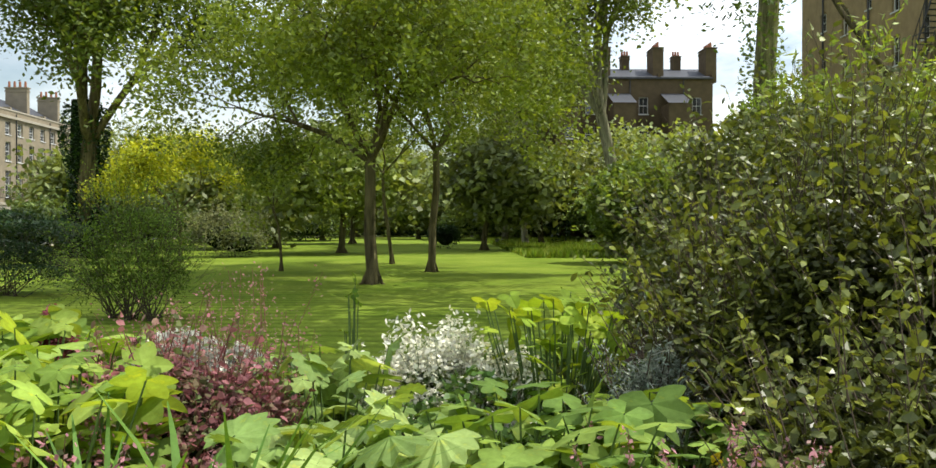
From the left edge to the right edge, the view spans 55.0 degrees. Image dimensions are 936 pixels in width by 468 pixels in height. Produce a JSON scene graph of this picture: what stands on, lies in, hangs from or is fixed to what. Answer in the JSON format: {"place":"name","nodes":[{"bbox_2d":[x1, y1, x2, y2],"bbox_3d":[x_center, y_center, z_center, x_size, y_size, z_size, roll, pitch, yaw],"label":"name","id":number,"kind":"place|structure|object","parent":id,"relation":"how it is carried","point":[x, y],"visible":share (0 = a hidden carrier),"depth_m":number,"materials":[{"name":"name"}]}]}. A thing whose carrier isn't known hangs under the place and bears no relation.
{"place":"outdoors","nodes":[
{"label":"outdoors","id":0,"kind":"place"},
{"bbox_2d":[0,81,70,209],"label":"building","id":1,"kind":"structure","parent":0,"point":[40,128],"depth_m":89.47,"materials":[{"name":"yellow brick"}]},
{"bbox_2d":[49,236,473,245],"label":"gravel path","id":2,"kind":"structure","parent":0,"point":[398,236],"depth_m":127.76,"materials":[{"name":"beige gravel"}]},
{"bbox_2d":[0,228,653,403],"bbox_3d":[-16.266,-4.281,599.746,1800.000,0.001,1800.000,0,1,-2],"label":"lawn","id":3,"kind":"structure","parent":0,"point":[468,269],"depth_m":21.89,"materials":[{"name":"green plant"}]},
{"bbox_2d":[0,2,44,57],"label":"tree","id":4,"kind":"object","parent":3,"relation":"on","point":[18,33],"visible":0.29,"depth_m":63.14,"materials":[{"name":"green plant"}]},
{"bbox_2d":[0,207,91,297],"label":"shrub","id":5,"kind":"object","parent":3,"relation":"on","point":[20,249],"visible":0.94,"depth_m":20.49,"materials":[{"name":"green plant"}]},
{"bbox_2d":[0,130,152,207],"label":"boundary tree","id":6,"kind":"object","parent":3,"relation":"on","point":[46,179],"visible":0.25,"depth_m":62.92,"materials":[{"name":"green plant"}]},
{"bbox_2d":[57,99,112,257],"bbox_3d":[-18.929,-2.659,44.467,2.626,7.870,2.641,0,1,-2],"label":"ivy tree","id":7,"kind":"object","parent":3,"relation":"on","point":[73,158],"visible":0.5,"depth_m":43.84,"materials":[{"name":"green plant"}]},
{"bbox_2d":[60,112,139,152],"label":"boundary tree","id":8,"kind":"object","parent":3,"relation":"on","point":[114,135],"depth_m":133.91,"materials":[{"name":"green plant"}]},
{"bbox_2d":[107,137,129,162],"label":"boundary tree","id":9,"kind":"object","parent":3,"relation":"on","point":[117,146],"depth_m":135.17,"materials":[{"name":"green plant"}]},
{"bbox_2d":[26,147,237,321],"bbox_3d":[-5.968,0.173,15.345,3.666,3.251,3.054,0,1,37],"label":"feathery shrub","id":10,"kind":"object","parent":3,"relation":"on","point":[155,260],"visible":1,"depth_m":15.15,"materials":[{"name":"green plant"}]},
{"bbox_2d":[0,0,279,258],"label":"tree","id":11,"kind":"object","parent":3,"relation":"on","point":[82,27],"visible":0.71,"depth_m":42.07,"materials":[{"name":"green plant"}]},
{"bbox_2d":[110,120,210,157],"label":"boundary tree","id":12,"kind":"object","parent":3,"relation":"on","point":[126,135],"visible":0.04,"depth_m":135.44,"materials":[{"name":"green plant"}]},
{"bbox_2d":[67,123,260,261],"bbox_3d":[-12.780,-1.784,39.252,8.462,6.327,6.257,0,1,-2],"label":"golden tree","id":13,"kind":"object","parent":3,"relation":"on","point":[141,163],"visible":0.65,"depth_m":38.14,"materials":[{"name":"yellow plant"}]},
{"bbox_2d":[0,179,349,253],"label":"shrubbery","id":14,"kind":"object","parent":3,"relation":"on","point":[39,208],"visible":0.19,"depth_m":50.21,"materials":[{"name":"green plant"}]},
{"bbox_2d":[166,123,221,153],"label":"boundary tree","id":15,"kind":"object","parent":3,"relation":"on","point":[200,131],"visible":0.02,"depth_m":139.40,"materials":[{"name":"green plant"}]},
{"bbox_2d":[150,142,295,249],"bbox_3d":[-16.045,-2.658,59.850,10.005,7.668,10.208,0,1,-2],"label":"boundary tree","id":16,"kind":"object","parent":3,"relation":"on","point":[208,194],"visible":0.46,"depth_m":57.15,"materials":[{"name":"green plant"}]},
{"bbox_2d":[168,191,286,257],"bbox_3d":[-12.176,0.174,45.421,5.656,4.862,5.641,0,1,32],"label":"shrub","id":17,"kind":"object","parent":3,"relation":"on","point":[218,225],"visible":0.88,"depth_m":44.97,"materials":[{"name":"green plant"}]},
{"bbox_2d":[237,146,313,248],"bbox_3d":[-14.118,-2.514,63.587,9.372,8.089,11.194,0,1,-2],"label":"boundary tree","id":18,"kind":"object","parent":3,"relation":"on","point":[299,223],"depth_m":62.06,"materials":[{"name":"green plant"}]},
{"bbox_2d":[205,98,353,270],"bbox_3d":[-6.938,-1.827,31.181,4.632,6.570,5.077,0,1,41],"label":"tree sapling","id":19,"kind":"object","parent":3,"relation":"on","point":[244,145],"visible":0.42,"depth_m":30.58,"materials":[{"name":"green plant"}]},
{"bbox_2d":[234,111,451,252],"bbox_3d":[-7.227,-3.009,50.891,12.614,8.548,12.303,0,1,-2],"label":"boundary tree","id":20,"kind":"object","parent":3,"relation":"on","point":[303,202],"visible":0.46,"depth_m":49.10,"materials":[{"name":"green plant"}]},
{"bbox_2d":[314,205,378,239],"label":"shrub","id":21,"kind":"object","parent":3,"relation":"on","point":[323,236],"depth_m":94.65,"materials":[{"name":"green plant"}]},
{"bbox_2d":[84,0,617,284],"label":"lawn tree","id":22,"kind":"object","parent":3,"relation":"on","point":[332,52],"visible":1,"depth_m":22.30,"materials":[{"name":"green plant"}]},
{"bbox_2d":[314,165,420,243],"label":"boundary tree","id":23,"kind":"object","parent":3,"relation":"on","point":[353,226],"depth_m":77.57,"materials":[{"name":"green plant"}]},
{"bbox_2d":[338,211,396,238],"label":"shrub","id":24,"kind":"object","parent":3,"relation":"on","point":[379,220],"visible":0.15,"depth_m":109.84,"materials":[{"name":"green plant"}]},
{"bbox_2d":[293,220,461,235],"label":"hedge","id":25,"kind":"object","parent":3,"relation":"on","point":[382,226],"depth_m":127.38,"materials":[{"name":"green plant"}]},
{"bbox_2d":[293,227,478,236],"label":"hedge end","id":26,"kind":"object","parent":3,"relation":"on","point":[409,232],"visible":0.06,"depth_m":123.92,"materials":[{"name":"green plant"}]},
{"bbox_2d":[258,20,537,263],"bbox_3d":[-2.455,-4.082,36.624,11.103,10.983,8.388,0,1,36],"label":"lawn tree","id":27,"kind":"object","parent":3,"relation":"on","point":[419,148],"visible":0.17,"depth_m":36.53,"materials":[{"name":"green plant"}]},
{"bbox_2d":[378,177,449,238],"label":"boundary tree","id":28,"kind":"object","parent":3,"relation":"on","point":[423,216],"visible":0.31,"depth_m":102.03,"materials":[{"name":"green plant"}]},
{"bbox_2d":[398,142,440,235],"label":"boundary tree","id":29,"kind":"object","parent":3,"relation":"on","point":[412,156],"visible":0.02,"depth_m":138.33,"materials":[{"name":"green plant"}]},
{"bbox_2d":[244,0,606,271],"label":"lawn tree","id":30,"kind":"object","parent":3,"relation":"on","point":[431,265],"visible":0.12,"depth_m":30.63,"materials":[{"name":"green plant"}]},
{"bbox_2d":[401,158,453,229],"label":"boundary tree","id":31,"kind":"object","parent":3,"relation":"on","point":[425,172],"visible":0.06,"depth_m":119.91,"materials":[{"name":"green plant"}]},
{"bbox_2d":[426,224,461,248],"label":"shrub","id":32,"kind":"object","parent":3,"relation":"on","point":[444,236],"visible":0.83,"depth_m":61.08,"materials":[{"name":"green plant"}]},
{"bbox_2d":[414,111,493,235],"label":"boundary tree","id":33,"kind":"object","parent":3,"relation":"on","point":[445,145],"visible":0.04,"depth_m":131.30,"materials":[{"name":"green plant"}]},
{"bbox_2d":[441,194,517,240],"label":"shrub","id":34,"kind":"object","parent":3,"relation":"on","point":[469,221],"visible":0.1,"depth_m":92.79,"materials":[{"name":"green plant"}]},
{"bbox_2d":[425,113,585,249],"bbox_3d":[2.515,-3.357,57.489,10.746,9.114,10.475,0,1,22],"label":"boundary tree","id":35,"kind":"object","parent":3,"relation":"on","point":[491,182],"visible":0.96,"depth_m":55.69,"materials":[{"name":"green plant"}]},
{"bbox_2d":[442,17,625,239],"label":"plane tree","id":36,"kind":"object","parent":3,"relation":"on","point":[505,234],"visible":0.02,"depth_m":74.15,"materials":[{"name":"green plant"}]},
{"bbox_2d":[464,134,605,242],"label":"boundary tree","id":37,"kind":"object","parent":3,"relation":"on","point":[572,158],"visible":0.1,"depth_m":68.94,"materials":[{"name":"green plant"}]},
{"bbox_2d":[459,1,616,243],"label":"plane tree","id":38,"kind":"object","parent":3,"relation":"on","point":[523,234],"depth_m":66.68,"materials":[{"name":"green plant"}]},
{"bbox_2d":[474,233,647,257],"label":"rough meadow grass","id":39,"kind":"structure","parent":3,"relation":"on","point":[547,248],"depth_m":53.07,"materials":[{"name":"green plant"}]},
{"bbox_2d":[542,150,582,241],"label":"shrub","id":40,"kind":"object","parent":3,"relation":"on","point":[564,223],"visible":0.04,"depth_m":74.60,"materials":[{"name":"green plant"}]},
{"bbox_2d":[436,121,695,261],"bbox_3d":[7.958,-2.940,70.050,22.465,7.875,78.400,0,1,-2],"label":"shrubbery","id":41,"kind":"object","parent":3,"relation":"on","point":[584,216],"visible":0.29,"depth_m":37.69,"materials":[{"name":"green plant"}]},
{"bbox_2d":[476,0,688,245],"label":"plane tree","id":42,"kind":"object","parent":3,"relation":"on","point":[597,102],"visible":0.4,"depth_m":59.58,"materials":[{"name":"green plant"}]},
{"bbox_2d":[548,130,624,239],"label":"boundary tree","id":43,"kind":"object","parent":3,"relation":"on","point":[599,150],"depth_m":81.22,"materials":[{"name":"green plant"}]},
{"bbox_2d":[494,42,717,237],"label":"building","id":44,"kind":"structure","parent":3,"relation":"on","point":[642,92],"depth_m":100.44,"materials":[{"name":"brown brick"}]},
{"bbox_2d":[584,134,651,240],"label":"boundary tree","id":45,"kind":"object","parent":3,"relation":"on","point":[623,153],"depth_m":75.41,"materials":[{"name":"green plant"}]},
{"bbox_2d":[576,110,668,158],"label":"boundary tree","id":46,"kind":"object","parent":3,"relation":"on","point":[633,137],"visible":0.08,"depth_m":84.47,"materials":[{"name":"green plant"}]},
{"bbox_2d":[622,118,722,167],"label":"boundary tree","id":47,"kind":"object","parent":3,"relation":"on","point":[670,144],"visible":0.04,"depth_m":68.54,"materials":[{"name":"green plant"}]},
{"bbox_2d":[753,0,779,118],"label":"tree trunk","id":48,"kind":"object","parent":3,"relation":"on","point":[764,7],"depth_m":29.83,"materials":[{"name":"green plant"}]},
{"bbox_2d":[734,0,789,150],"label":"lopped lime shoots","id":49,"kind":"object","parent":48,"relation":"attached to","point":[749,39],"visible":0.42,"depth_m":29.98,"materials":[{"name":"green plant"}]},
{"bbox_2d":[0,0,801,165],"label":"sky","id":50,"kind":"structure","parent":0,"point":[684,39],"materials":[{"name":"white"}]},
{"bbox_2d":[617,329,646,387],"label":"border soil","id":51,"kind":"structure","parent":0,"point":[629,359],"depth_m":10.95,"materials":[{"name":"brown soil"}]},
{"bbox_2d":[38,303,84,384],"bbox_3d":[-2.341,0.974,4.952,0.544,1.197,0.320,0,1,27],"label":"leafy plant","id":52,"kind":"object","parent":51,"relation":"on","point":[53,341],"visible":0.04,"depth_m":4.87,"materials":[{"name":"red"}]},
{"bbox_2d":[0,318,158,455],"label":"broad leaf plant","id":53,"kind":"object","parent":51,"relation":"on","point":[6,344],"visible":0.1,"depth_m":4.52,"materials":[{"name":"green"}]},
{"bbox_2d":[0,304,187,467],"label":"leafy plant","id":54,"kind":"object","parent":51,"relation":"on","point":[33,395],"visible":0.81,"depth_m":3.24,"materials":[{"name":"green plant"}]},
{"bbox_2d":[0,363,222,467],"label":"pink plant spikes","id":55,"kind":"object","parent":51,"relation":"on","point":[25,460],"visible":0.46,"depth_m":2.90,"materials":[{"name":"red"}]},
{"bbox_2d":[85,300,198,362],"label":"airy plant wands","id":56,"kind":"object","parent":51,"relation":"on","point":[135,331],"visible":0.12,"depth_m":4.68,"materials":[{"name":"red"}]},
{"bbox_2d":[44,300,322,467],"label":"flowering plant","id":57,"kind":"object","parent":51,"relation":"on","point":[206,405],"visible":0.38,"depth_m":3.71,"materials":[{"name":"red"}]},
{"bbox_2d":[131,326,275,387],"bbox_3d":[-1.530,1.050,5.191,0.831,1.041,0.721,0,1,22],"label":"flowering plant","id":58,"kind":"object","parent":51,"relation":"on","point":[210,355],"visible":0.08,"depth_m":5.13,"materials":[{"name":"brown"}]},
{"bbox_2d":[113,261,332,419],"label":"airy plant wands","id":59,"kind":"object","parent":51,"relation":"on","point":[167,326],"visible":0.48,"depth_m":4.40,"materials":[{"name":"pink"}]},
{"bbox_2d":[13,388,482,467],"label":"sword leaves","id":60,"kind":"object","parent":51,"relation":"on","point":[177,461],"visible":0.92,"depth_m":2.65,"materials":[{"name":"green plant"}]},
{"bbox_2d":[203,332,481,467],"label":"plume poppy","id":61,"kind":"object","parent":51,"relation":"on","point":[352,369],"visible":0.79,"depth_m":3.18,"materials":[{"name":"green plant"}]},
{"bbox_2d":[340,272,363,413],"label":"grass plant","id":62,"kind":"object","parent":51,"relation":"on","point":[354,299],"visible":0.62,"depth_m":5.98,"materials":[{"name":"green plant"}]},
{"bbox_2d":[28,329,778,467],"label":"border plant","id":63,"kind":"object","parent":51,"relation":"on","point":[451,394],"visible":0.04,"depth_m":4.89,"materials":[{"name":"green plant"}]},
{"bbox_2d":[364,361,489,408],"bbox_3d":[-0.189,1.164,5.465,0.997,0.816,0.749,0,1,24],"label":"flowering plant","id":64,"kind":"object","parent":51,"relation":"on","point":[427,381],"depth_m":5.24,"materials":[{"name":"green plant"}]},
{"bbox_2d":[350,305,559,426],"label":"white plant flower sprays","id":65,"kind":"object","parent":51,"relation":"on","point":[464,356],"visible":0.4,"depth_m":5.26,"materials":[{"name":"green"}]},
{"bbox_2d":[482,408,531,442],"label":"silver plant","id":66,"kind":"object","parent":51,"relation":"on","point":[507,424],"visible":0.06,"depth_m":4.77,"materials":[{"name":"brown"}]},
{"bbox_2d":[471,287,634,424],"bbox_3d":[0.634,0.943,5.322,0.903,1.244,1.274,0,1,40],"label":"leafy plant","id":67,"kind":"object","parent":51,"relation":"on","point":[582,320],"visible":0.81,"depth_m":5.13,"materials":[{"name":"green plant"}]},
{"bbox_2d":[397,374,772,467],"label":"leafy plant","id":68,"kind":"object","parent":51,"relation":"on","point":[668,410],"visible":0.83,"depth_m":3.43,"materials":[{"name":"green plant"}]},
{"bbox_2d":[575,294,742,465],"bbox_3d":[0.921,0.938,4.388,0.815,1.283,0.920,0,1,10],"label":"silver feather plant","id":69,"kind":"object","parent":51,"relation":"on","point":[662,373],"visible":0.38,"depth_m":4.38,"materials":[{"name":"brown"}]},
{"bbox_2d":[570,411,832,467],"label":"pink plant spikes","id":70,"kind":"object","parent":51,"relation":"on","point":[813,453],"visible":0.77,"depth_m":2.94,"materials":[{"name":"red"}]},
{"bbox_2d":[710,452,762,467],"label":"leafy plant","id":71,"kind":"object","parent":51,"relation":"on","point":[717,456],"visible":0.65,"depth_m":3.22,"materials":[{"name":"green"}]},
{"bbox_2d":[539,2,935,467],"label":"shrub","id":72,"kind":"object","parent":51,"relation":"on","point":[843,364],"visible":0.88,"depth_m":4.26,"materials":[{"name":"green plant"}]},
{"bbox_2d":[573,25,935,383],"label":"holly shrub","id":73,"kind":"object","parent":51,"relation":"on","point":[706,165],"visible":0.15,"depth_m":6.37,"materials":[{"name":"green plant"}]},
{"bbox_2d":[605,0,935,131],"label":"tree","id":74,"kind":"object","parent":51,"relation":"on","point":[840,8],"visible":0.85,"depth_m":9.58,"materials":[{"name":"green plant"}]},
{"bbox_2d":[691,0,935,219],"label":"willow leaved shrub","id":75,"kind":"object","parent":51,"relation":"on","point":[782,99],"visible":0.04,"depth_m":8.68,"materials":[{"name":"green plant"}]},
{"bbox_2d":[802,0,935,117],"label":"victorian building","id":76,"kind":"structure","parent":0,"point":[915,19],"depth_m":55.54,"materials":[{"name":"brick"}]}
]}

